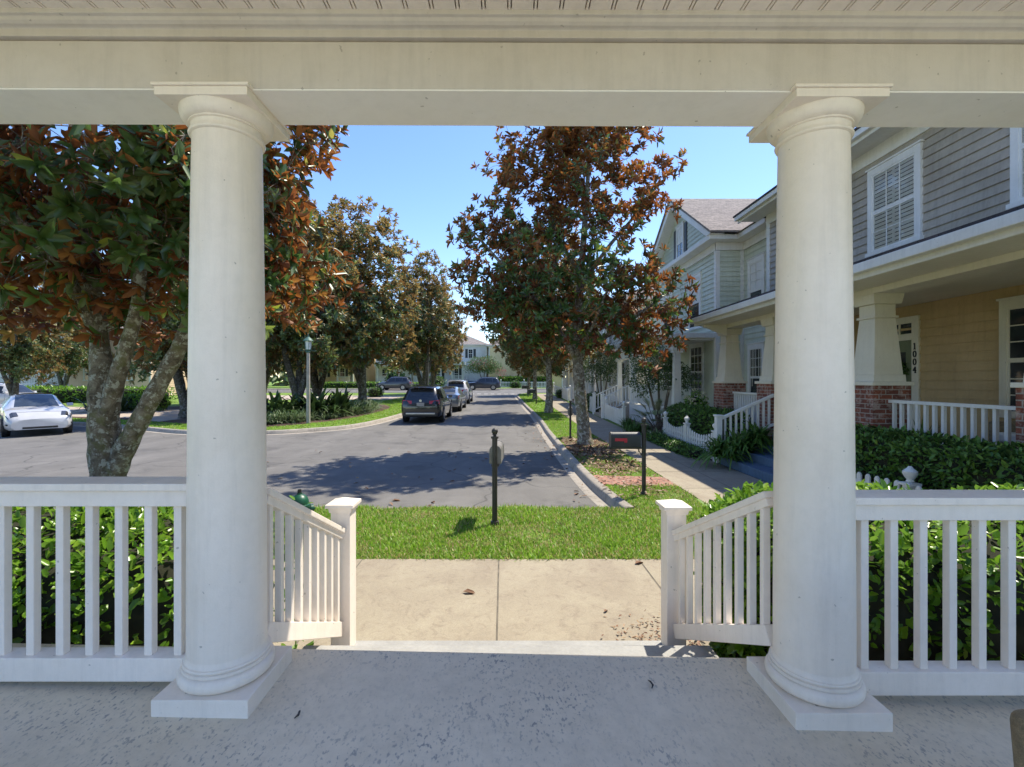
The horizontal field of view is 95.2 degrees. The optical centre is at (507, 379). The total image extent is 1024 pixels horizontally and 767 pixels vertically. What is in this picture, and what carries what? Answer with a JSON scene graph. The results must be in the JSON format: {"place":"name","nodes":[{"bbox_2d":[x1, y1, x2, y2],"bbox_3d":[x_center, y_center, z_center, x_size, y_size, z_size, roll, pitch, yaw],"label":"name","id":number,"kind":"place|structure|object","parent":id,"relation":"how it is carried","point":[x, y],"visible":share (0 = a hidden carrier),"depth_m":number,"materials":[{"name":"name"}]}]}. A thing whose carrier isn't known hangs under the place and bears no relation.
{"place":"outdoors","nodes":[
{"label":"outdoors","id":0,"kind":"place"},
{"bbox_2d":[68,407,178,421],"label":"driveway","id":1,"kind":"structure","parent":0,"point":[165,415],"depth_m":24.49,"materials":[{"name":"concrete"}]},
{"bbox_2d":[0,382,36,403],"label":"parked car","id":2,"kind":"object","parent":1,"relation":"on","point":[4,394],"visible":0.25,"depth_m":28.87,"materials":[{"name":"white paint"}]},
{"bbox_2d":[63,393,405,429],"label":"lawn","id":3,"kind":"structure","parent":0,"point":[176,401],"depth_m":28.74,"materials":[{"name":"green plant"}]},
{"bbox_2d":[19,308,111,388],"bbox_3d":[-37.888,-3.432,40.242,6.819,10.263,6.784,0,0,-11],"label":"magnolia tree","id":4,"kind":"object","parent":3,"relation":"on","point":[71,358],"visible":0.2,"depth_m":39.31,"materials":[{"name":"green plant"}]},
{"bbox_2d":[25,385,177,402],"bbox_3d":[-31.888,1.117,34.767,16.959,1.598,2.090,0,0,0],"label":"hedge","id":5,"kind":"object","parent":3,"relation":"on","point":[67,394],"visible":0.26,"depth_m":34.14,"materials":[{"name":"green plant"}]},
{"bbox_2d":[72,404,389,426],"bbox_3d":[-18.603,1.793,25.862,22.794,0.229,14.292,0,0,0],"label":"mulch bed","id":6,"kind":"object","parent":3,"relation":"on","point":[384,407],"visible":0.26,"depth_m":21.95,"materials":[{"name":"brown soil"}]},
{"bbox_2d":[0,260,82,395],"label":"magnolia tree","id":7,"kind":"object","parent":6,"relation":"on","point":[17,360],"visible":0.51,"depth_m":25.76,"materials":[{"name":"green plant"}]},
{"bbox_2d":[121,393,136,410],"bbox_3d":[-21.347,1.316,25.813,2.691,1.737,2.956,0,0,0],"label":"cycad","id":8,"kind":"object","parent":6,"relation":"on","point":[124,402],"visible":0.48,"depth_m":25.86,"materials":[{"name":"green plant"}]},
{"bbox_2d":[122,392,138,410],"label":"shrub","id":9,"kind":"object","parent":6,"relation":"on","point":[129,397],"visible":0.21,"depth_m":27.07,"materials":[{"name":"green plant"}]},
{"bbox_2d":[108,234,188,418],"bbox_3d":[-15.741,-3.054,22.820,6.649,10.058,6.682,0,0,21],"label":"magnolia tree","id":10,"kind":"object","parent":6,"relation":"on","point":[156,358],"visible":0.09,"depth_m":21.35,"materials":[{"name":"green plant"}]},
{"bbox_2d":[131,393,172,410],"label":"shrub","id":11,"kind":"object","parent":6,"relation":"on","point":[163,405],"visible":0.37,"depth_m":26.90,"materials":[{"name":"green plant"}]},
{"bbox_2d":[120,282,187,377],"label":"magnolia tree","id":12,"kind":"object","parent":6,"relation":"on","point":[140,360],"depth_m":28.27,"materials":[{"name":"green plant"}]},
{"bbox_2d":[266,390,304,415],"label":"broad leaved plant","id":13,"kind":"object","parent":6,"relation":"on","point":[275,404],"visible":0.55,"depth_m":21.01,"materials":[{"name":"green plant"}]},
{"bbox_2d":[300,334,315,423],"bbox_3d":[-8.660,-0.033,20.350,0.590,3.950,0.428,0,0,35],"label":"street lamp","id":14,"kind":"object","parent":6,"relation":"on","point":[308,340],"visible":0.98,"depth_m":20.29,"materials":[{"name":"metal"}]},
{"bbox_2d":[281,393,335,412],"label":"broad leaved plant","id":15,"kind":"object","parent":6,"relation":"on","point":[296,402],"visible":0.15,"depth_m":22.68,"materials":[{"name":"green plant"}]},
{"bbox_2d":[265,186,376,398],"bbox_3d":[-11.227,-4.197,25.512,8.183,12.316,8.141,0,0,-23],"label":"magnolia tree","id":16,"kind":"object","parent":6,"relation":"on","point":[289,338],"visible":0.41,"depth_m":24.71,"materials":[{"name":"green plant"}]},
{"bbox_2d":[286,385,357,418],"bbox_3d":[-9.349,1.032,22.656,3.526,1.709,3.418,0,0,-32],"label":"broad leaved plant","id":17,"kind":"object","parent":6,"relation":"on","point":[316,401],"visible":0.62,"depth_m":22.31,"materials":[{"name":"green plant"}]},
{"bbox_2d":[266,218,381,397],"bbox_3d":[-12.285,-4.274,30.309,8.141,12.316,8.183,0,0,38],"label":"magnolia tree","id":18,"kind":"object","parent":6,"relation":"on","point":[317,384],"visible":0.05,"depth_m":29.75,"materials":[{"name":"green plant"}]},
{"bbox_2d":[266,397,383,424],"bbox_3d":[-9.476,1.543,24.284,5.189,1.139,11.677,0,0,23],"label":"liriope border","id":19,"kind":"object","parent":6,"relation":"on","point":[295,416],"visible":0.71,"depth_m":21.88,"materials":[{"name":"green plant"}]},
{"bbox_2d":[310,386,373,416],"bbox_3d":[-8.735,1.016,23.716,3.176,1.668,4.179,0,0,0],"label":"broad leaved plant","id":20,"kind":"object","parent":6,"relation":"on","point":[341,400],"visible":0.48,"depth_m":23.47,"materials":[{"name":"green plant"}]},
{"bbox_2d":[300,194,429,402],"bbox_3d":[-9.190,-4.653,28.635,8.684,13.137,8.728,0,0,-30],"label":"magnolia tree","id":21,"kind":"object","parent":6,"relation":"on","point":[387,319],"visible":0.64,"depth_m":27.59,"materials":[{"name":"green plant"}]},
{"bbox_2d":[266,350,304,398],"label":"magnolia tree","id":22,"kind":"object","parent":3,"relation":"on","point":[267,375],"depth_m":33.35,"materials":[{"name":"plant"}]},
{"bbox_2d":[367,386,383,396],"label":"shrub","id":23,"kind":"object","parent":3,"relation":"on","point":[374,391],"visible":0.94,"depth_m":41.77,"materials":[{"name":"green plant"}]},
{"bbox_2d":[379,249,475,384],"bbox_3d":[-6.959,-4.519,38.677,8.319,12.521,8.277,0,0,-43],"label":"magnolia tree","id":24,"kind":"object","parent":3,"relation":"on","point":[428,332],"visible":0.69,"depth_m":37.87,"materials":[{"name":"green plant"}]},
{"bbox_2d":[402,287,472,384],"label":"magnolia tree","id":25,"kind":"object","parent":3,"relation":"on","point":[433,374],"visible":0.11,"depth_m":46.86,"materials":[{"name":"green plant"}]},
{"bbox_2d":[0,390,597,508],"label":"road","id":26,"kind":"structure","parent":0,"point":[426,449],"depth_m":11.90,"materials":[{"name":"grey asphalt"}]},
{"bbox_2d":[0,393,72,436],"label":"parked car","id":27,"kind":"object","parent":26,"relation":"on","point":[27,411],"visible":1,"depth_m":17.32,"materials":[{"name":"white paint"}]},
{"bbox_2d":[73,413,401,434],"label":"kerb","id":28,"kind":"structure","parent":26,"relation":"on","point":[272,432],"depth_m":18.61,"materials":[{"name":"concrete"}]},
{"bbox_2d":[376,376,413,389],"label":"parked car","id":29,"kind":"object","parent":26,"relation":"on","point":[403,382],"visible":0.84,"depth_m":61.52,"materials":[{"name":"grey paint"}]},
{"bbox_2d":[267,388,545,389],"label":"kerb","id":30,"kind":"structure","parent":26,"relation":"on","point":[400,389],"depth_m":64.05,"materials":[{"name":"concrete"}]},
{"bbox_2d":[401,384,452,421],"bbox_3d":[-3.930,1.098,23.483,2.177,1.796,4.707,0,0,0],"label":"parked car","id":31,"kind":"object","parent":26,"relation":"on","point":[435,400],"visible":1,"depth_m":21.31,"materials":[{"name":"black paint"}]},
{"bbox_2d":[442,386,466,410],"bbox_3d":[-3.660,1.142,29.697,2.097,1.505,4.730,0,0,0],"label":"parked car","id":32,"kind":"object","parent":26,"relation":"on","point":[458,398],"visible":0.56,"depth_m":28.09,"materials":[{"name":"silver metal"}]},
{"bbox_2d":[446,379,473,403],"bbox_3d":[-3.750,0.866,36.383,2.177,1.848,4.757,0,0,0],"label":"parked car","id":33,"kind":"object","parent":26,"relation":"on","point":[463,385],"visible":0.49,"depth_m":34.38,"materials":[{"name":"white paint"}]},
{"bbox_2d":[469,377,500,389],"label":"parked car","id":34,"kind":"object","parent":26,"relation":"on","point":[492,383],"visible":0.88,"depth_m":61.70,"materials":[{"name":"paint"}]},
{"bbox_2d":[514,392,633,508],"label":"kerb","id":35,"kind":"structure","parent":26,"relation":"on","point":[591,487],"depth_m":10.09,"materials":[{"name":"concrete"}]},
{"bbox_2d":[289,359,375,386],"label":"house","id":36,"kind":"structure","parent":0,"point":[343,375],"depth_m":77.99,"materials":[{"name":"yellow paint"}]},
{"bbox_2d":[267,395,403,399],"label":"path","id":37,"kind":"structure","parent":0,"point":[355,397],"depth_m":41.21,"materials":[{"name":"concrete"}]},
{"bbox_2d":[16,393,707,561],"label":"lawn","id":38,"kind":"structure","parent":0,"point":[532,530],"depth_m":6.17,"materials":[{"name":"green plant"}]},
{"bbox_2d":[0,124,364,476],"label":"magnolia tree","id":39,"kind":"object","parent":38,"relation":"on","point":[56,235],"visible":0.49,"depth_m":5.77,"materials":[{"name":"green plant"}]},
{"bbox_2d":[291,489,314,543],"bbox_3d":[-2.420,1.607,5.427,0.303,0.665,0.307,0,0,0],"label":"fire hydrant","id":40,"kind":"object","parent":38,"relation":"on","point":[301,498],"visible":0.32,"depth_m":5.41,"materials":[{"name":"green metal"}]},
{"bbox_2d":[489,428,503,526],"bbox_3d":[-0.149,1.294,6.459,0.170,1.313,0.642,0,0,3],"label":"mailbox","id":41,"kind":"object","parent":38,"relation":"on","point":[496,453],"visible":0.98,"depth_m":6.17,"materials":[{"name":"brown metal"}]},
{"bbox_2d":[499,345,543,393],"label":"magnolia tree","id":42,"kind":"object","parent":38,"relation":"on","point":[507,359],"visible":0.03,"depth_m":47.21,"materials":[{"name":"green plant"}]},
{"bbox_2d":[500,325,571,399],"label":"magnolia tree","id":43,"kind":"object","parent":38,"relation":"on","point":[532,367],"visible":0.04,"depth_m":38.48,"materials":[{"name":"green plant"}]},
{"bbox_2d":[480,210,611,412],"bbox_3d":[2.225,-3.927,25.579,7.107,11.696,6.804,0,0,34],"label":"magnolia tree","id":44,"kind":"object","parent":38,"relation":"on","point":[550,365],"visible":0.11,"depth_m":25.36,"materials":[{"name":"green plant"}]},
{"bbox_2d":[553,382,570,400],"bbox_3d":[4.720,0.934,41.350,0.160,1.482,12.460,0,0,0],"label":"picket fence","id":45,"kind":"object","parent":38,"relation":"on","point":[565,393],"visible":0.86,"depth_m":38.19,"materials":[{"name":"white paint"}]},
{"bbox_2d":[446,126,700,445],"bbox_3d":[1.921,-4.502,14.100,7.314,13.196,5.290,0,0,0],"label":"magnolia tree","id":46,"kind":"object","parent":38,"relation":"on","point":[561,172],"visible":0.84,"depth_m":13.29,"materials":[{"name":"green plant"}]},
{"bbox_2d":[586,391,601,410],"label":"shrub","id":47,"kind":"object","parent":38,"relation":"on","point":[588,395],"visible":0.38,"depth_m":26.63,"materials":[{"name":"plant"}]},
{"bbox_2d":[561,436,641,470],"bbox_3d":[2.340,1.926,13.250,1.320,0.001,6.700,0,0,0],"label":"mulch bed","id":48,"kind":"object","parent":38,"relation":"on","point":[569,443],"visible":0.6,"depth_m":12.41,"materials":[{"name":"soil"}]},
{"bbox_2d":[604,397,625,424],"bbox_3d":[4.720,1.366,20.600,0.160,1.139,3.560,0,0,0],"label":"picket fence","id":49,"kind":"object","parent":38,"relation":"on","point":[613,414],"visible":0.94,"depth_m":20.20,"materials":[{"name":"white paint"}]},
{"bbox_2d":[608,418,647,495],"bbox_3d":[2.021,1.288,7.796,0.642,1.323,0.177,0,0,0],"label":"mailbox","id":50,"kind":"object","parent":38,"relation":"on","point":[624,440],"visible":0.97,"depth_m":7.75,"materials":[{"name":"brown metal"}]},
{"bbox_2d":[617,415,646,428],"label":"grassy clump","id":51,"kind":"object","parent":38,"relation":"on","point":[628,422],"visible":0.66,"depth_m":18.50,"materials":[{"name":"green plant"}]},
{"bbox_2d":[374,339,422,381],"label":"house","id":52,"kind":"structure","parent":0,"point":[380,374],"depth_m":79.97,"materials":[{"name":"white paint"}]},
{"bbox_2d":[268,387,545,387],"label":"lawn","id":53,"kind":"structure","parent":0,"point":[289,387],"depth_m":69.61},
{"bbox_2d":[310,381,418,387],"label":"hedge","id":54,"kind":"object","parent":53,"relation":"on","point":[340,384],"visible":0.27,"depth_m":66.11,"materials":[{"name":"green plant"}]},
{"bbox_2d":[9,124,855,380],"label":"sky","id":55,"kind":"structure","parent":0,"point":[423,173],"materials":[{"name":"blue"}]},
{"bbox_2d":[268,381,637,506],"bbox_3d":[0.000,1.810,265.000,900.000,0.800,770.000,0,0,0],"label":"ground","id":56,"kind":"structure","parent":0,"point":[270,384],"depth_m":119.38,"materials":[{"name":"brown soil"}]},
{"bbox_2d":[0,324,65,387],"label":"house","id":57,"kind":"structure","parent":56,"relation":"on","point":[30,381],"depth_m":42.99,"materials":[{"name":"white paint"}]},
{"bbox_2d":[67,326,186,394],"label":"house","id":58,"kind":"structure","parent":56,"relation":"on","point":[81,379],"depth_m":42.49,"materials":[{"name":"beige paint"}]},
{"bbox_2d":[268,365,565,385],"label":"woods","id":59,"kind":"object","parent":56,"relation":"on","point":[281,377],"depth_m":110.72,"materials":[{"name":"green plant"}]},
{"bbox_2d":[464,355,506,377],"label":"crape myrtle","id":60,"kind":"object","parent":56,"relation":"on","point":[489,366],"visible":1,"depth_m":71.95,"materials":[{"name":"green plant"}]},
{"bbox_2d":[486,341,562,386],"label":"house","id":61,"kind":"structure","parent":56,"relation":"on","point":[558,380],"depth_m":75.99,"materials":[{"name":"yellow paint"}]},
{"bbox_2d":[498,376,554,386],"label":"picket fence","id":62,"kind":"object","parent":56,"relation":"on","point":[515,378],"visible":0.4,"depth_m":73.55,"materials":[{"name":"white paint"}]},
{"bbox_2d":[562,322,596,397],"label":"house","id":63,"kind":"structure","parent":56,"relation":"on","point":[567,381],"depth_m":41.96,"materials":[{"name":"white paint"}]},
{"bbox_2d":[570,288,655,404],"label":"house","id":64,"kind":"structure","parent":56,"relation":"on","point":[589,388],"depth_m":28.89,"materials":[{"name":"beige paint"}]},
{"bbox_2d":[429,334,488,385],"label":"house","id":65,"kind":"structure","parent":0,"point":[472,347],"depth_m":78.48,"materials":[{"name":"white paint"}]},
{"bbox_2d":[0,643,1023,766],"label":"porch floor","id":66,"kind":"structure","parent":0,"point":[363,708],"depth_m":1.80,"materials":[{"name":"grey paint"}]},
{"bbox_2d":[0,477,185,681],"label":"porch railing","id":67,"kind":"object","parent":66,"relation":"on","point":[33,660],"visible":0.84,"depth_m":1.97,"materials":[{"name":"white paint"}]},
{"bbox_2d":[150,82,292,718],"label":"porch column","id":68,"kind":"structure","parent":66,"relation":"on","point":[235,662],"depth_m":1.86,"materials":[{"name":"white paint"}]},
{"bbox_2d":[0,6,1023,90],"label":"porch beam","id":69,"kind":"structure","parent":68,"relation":"on","point":[485,49],"depth_m":1.83,"materials":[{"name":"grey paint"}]},
{"bbox_2d":[0,88,1023,127],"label":"beam soffit","id":70,"kind":"structure","parent":69,"relation":"attached to","point":[479,107],"depth_m":1.95,"materials":[{"name":"white paint"}]},
{"bbox_2d":[0,0,1023,10],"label":"porch ceiling","id":71,"kind":"structure","parent":69,"relation":"attached to","point":[897,5],"depth_m":1.75,"materials":[{"name":"white paint"}]},
{"bbox_2d":[746,83,893,731],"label":"porch column","id":72,"kind":"structure","parent":66,"relation":"on","point":[804,673],"depth_m":1.86,"materials":[{"name":"white paint"}]},
{"bbox_2d":[856,490,1023,695],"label":"porch railing","id":73,"kind":"object","parent":66,"relation":"on","point":[949,674],"visible":0.82,"depth_m":1.97,"materials":[{"name":"white paint"}]},
{"bbox_2d":[273,394,771,653],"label":"sidewalk","id":74,"kind":"structure","parent":0,"point":[431,600],"depth_m":4.19,"materials":[{"name":"concrete"}]},
{"bbox_2d":[278,422,715,652],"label":"leaf litter","id":75,"kind":"object","parent":74,"relation":"on","point":[596,450],"visible":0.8,"depth_m":10.45,"materials":[{"name":"brown plant"}]},
{"bbox_2d":[593,475,677,485],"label":"brick path","id":76,"kind":"structure","parent":0,"point":[613,481],"depth_m":8.93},
{"bbox_2d":[572,399,769,483],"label":"garden soil","id":77,"kind":"structure","parent":0,"point":[662,432],"depth_m":17.52,"materials":[{"name":"brown soil"}]},
{"bbox_2d":[583,343,627,393],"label":"ligustrum tree","id":78,"kind":"object","parent":77,"relation":"on","point":[596,366],"visible":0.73,"depth_m":26.99,"materials":[{"name":"green plant"}]},
{"bbox_2d":[628,397,673,431],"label":"fan palm","id":79,"kind":"object","parent":77,"relation":"on","point":[657,406],"visible":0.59,"depth_m":16.14,"materials":[{"name":"green plant"}]},
{"bbox_2d":[624,343,701,430],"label":"ligustrum tree","id":80,"kind":"object","parent":77,"relation":"on","point":[646,373],"visible":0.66,"depth_m":17.46,"materials":[{"name":"green plant"}]},
{"bbox_2d":[646,432,711,460],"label":"hedge","id":81,"kind":"object","parent":77,"relation":"on","point":[679,446],"visible":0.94,"depth_m":12.51,"materials":[{"name":"green plant"}]},
{"bbox_2d":[592,199,765,429],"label":"house","id":82,"kind":"structure","parent":77,"relation":"on","point":[717,251],"depth_m":17.01,"materials":[{"name":"white paint"}]},
{"bbox_2d":[675,221,684,257],"bbox_3d":[7.257,-5.795,19.650,0.095,1.480,0.900,0,0,0],"label":"window","id":83,"kind":"structure","parent":82,"relation":"in","point":[680,228],"depth_m":19.61,"materials":[{"name":"white paint"}]},
{"bbox_2d":[687,271,701,330],"bbox_3d":[7.257,-3.020,18.150,0.095,2.130,1.260,0,0,0],"label":"window","id":84,"kind":"structure","parent":82,"relation":"in","point":[696,306],"depth_m":17.95,"materials":[{"name":"white paint"}]},
{"bbox_2d":[689,342,703,397],"bbox_3d":[7.263,-0.367,17.950,0.085,2.135,1.360,0,0,0],"label":"window","id":85,"kind":"structure","parent":82,"relation":"in","point":[696,351],"depth_m":17.86,"materials":[{"name":"white paint"}]},
{"bbox_2d":[746,341,764,392],"bbox_3d":[8.213,-0.168,15.435,0.085,2.135,1.090,0,0,0],"label":"window","id":86,"kind":"structure","parent":82,"relation":"in","point":[755,351],"depth_m":15.54,"materials":[{"name":"white paint"}]},
{"bbox_2d":[746,252,765,297],"bbox_3d":[8.213,-3.042,15.435,0.085,2.085,1.090,0,0,0],"label":"window","id":87,"kind":"structure","parent":82,"relation":"in","point":[756,267],"depth_m":15.41,"materials":[{"name":"white paint"}]},
{"bbox_2d":[662,411,713,461],"bbox_3d":[5.003,1.472,13.025,0.170,0.955,4.118,0,0,2],"label":"picket fence","id":88,"kind":"object","parent":77,"relation":"on","point":[684,432],"visible":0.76,"depth_m":12.96,"materials":[{"name":"white paint"}]},
{"bbox_2d":[683,388,708,408],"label":"flowering shrub","id":89,"kind":"object","parent":77,"relation":"on","point":[693,400],"visible":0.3,"depth_m":15.09,"materials":[{"name":"green plant"}]},
{"bbox_2d":[665,402,756,450],"bbox_3d":[5.679,1.364,13.767,1.062,1.338,5.056,0,0,0],"label":"hedge","id":90,"kind":"object","parent":77,"relation":"on","point":[701,420],"visible":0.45,"depth_m":12.94,"materials":[{"name":"green plant"}]},
{"bbox_2d":[688,435,750,471],"bbox_3d":[4.692,1.657,10.449,1.770,0.874,1.777,0,0,33],"label":"fern","id":91,"kind":"object","parent":77,"relation":"on","point":[717,451],"visible":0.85,"depth_m":10.23,"materials":[{"name":"green plant"}]},
{"bbox_2d":[707,428,773,463],"bbox_3d":[5.145,1.484,10.390,1.632,0.839,1.731,0,0,0],"label":"fern","id":92,"kind":"object","parent":77,"relation":"on","point":[737,440],"visible":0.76,"depth_m":10.15,"materials":[{"name":"green plant"}]},
{"bbox_2d":[722,421,773,456],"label":"fern","id":93,"kind":"object","parent":77,"relation":"on","point":[762,434],"visible":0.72,"depth_m":10.18,"materials":[{"name":"green plant"}]},
{"bbox_2d":[690,127,1023,483],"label":"house","id":94,"kind":"structure","parent":77,"relation":"on","point":[938,248],"depth_m":8.27,"materials":[{"name":"grey paint"}]},
{"bbox_2d":[865,139,924,257],"bbox_3d":[7.458,-3.425,9.040,0.095,1.800,1.300,0,0,0],"label":"window","id":95,"kind":"structure","parent":94,"relation":"in","point":[894,185],"depth_m":8.97,"materials":[{"name":"white paint"}]},
{"bbox_2d":[899,340,910,381],"bbox_3d":[8.586,0.200,10.370,0.028,2.099,0.958,0,0,0],"label":"door","id":96,"kind":"structure","parent":94,"relation":"in","point":[905,346],"depth_m":10.04,"materials":[{"name":"green paint"}]},
{"bbox_2d":[989,421,1015,450],"bbox_3d":[7.851,0.760,6.450,1.043,0.860,1.400,0,0,0],"label":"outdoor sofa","id":97,"kind":"object","parent":94,"relation":"on","point":[1001,431],"visible":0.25,"depth_m":7.04,"materials":[{"name":"wicker"}]},
{"bbox_2d":[996,295,1023,418],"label":"window","id":98,"kind":"structure","parent":94,"relation":"in","point":[1011,309],"depth_m":7.96,"materials":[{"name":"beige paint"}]},
{"bbox_2d":[1006,128,1023,209],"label":"window","id":99,"kind":"structure","parent":94,"relation":"in","point":[1016,134],"depth_m":6.83,"materials":[{"name":"white paint"}]},
{"bbox_2d":[856,466,931,489],"bbox_3d":[4.930,1.502,5.800,0.160,0.895,5.360,0,0,0],"label":"picket fence","id":100,"kind":"object","parent":77,"relation":"on","point":[910,473],"visible":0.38,"depth_m":5.72,"materials":[{"name":"white paint"}]},
{"bbox_2d":[855,423,1023,489],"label":"hedge","id":101,"kind":"object","parent":77,"relation":"on","point":[963,461],"visible":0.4,"depth_m":5.75,"materials":[{"name":"green plant"}]},
{"bbox_2d":[1010,709,1023,766],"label":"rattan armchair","id":102,"kind":"object","parent":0,"point":[1017,725],"visible":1,"depth_m":1.01,"materials":[{"name":"wicker"}]},
{"label":"garden soil","id":103,"kind":"structure","parent":0,"visible":0},
{"bbox_2d":[12,495,313,648],"bbox_3d":[-4.440,1.340,2.814,6.346,1.357,1.041,0,0,0],"label":"hedge","id":104,"kind":"object","parent":103,"relation":"on","point":[165,580],"visible":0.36,"depth_m":2.52,"materials":[{"name":"green plant"}]},
{"bbox_2d":[302,641,718,657],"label":"porch steps","id":105,"kind":"structure","parent":103,"relation":"on","point":[636,648],"depth_m":2.67,"materials":[{"name":"grey paint"}]},
{"bbox_2d":[267,488,360,644],"bbox_3d":[-1.068,1.122,2.621,0.178,1.257,1.040,0,0,0],"label":"stair railing","id":106,"kind":"object","parent":105,"relation":"on","point":[334,578],"visible":0.88,"depth_m":2.59,"materials":[{"name":"white paint"}]},
{"bbox_2d":[656,491,772,645],"bbox_3d":[1.112,1.128,2.622,0.188,1.245,1.051,0,0,-4],"label":"stair railing","id":107,"kind":"object","parent":105,"relation":"on","point":[678,625],"visible":0.95,"depth_m":2.54,"materials":[{"name":"white paint"}]},
{"bbox_2d":[693,479,772,657],"bbox_3d":[1.716,1.358,3.106,0.846,1.346,0.797,0,0,0],"label":"shrub","id":108,"kind":"object","parent":103,"relation":"on","point":[734,650],"visible":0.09,"depth_m":2.94,"materials":[{"name":"green plant"}]},
{"bbox_2d":[695,479,1023,660],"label":"hedge","id":109,"kind":"object","parent":103,"relation":"on","point":[876,590],"visible":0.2,"depth_m":2.52,"materials":[{"name":"green plant"}]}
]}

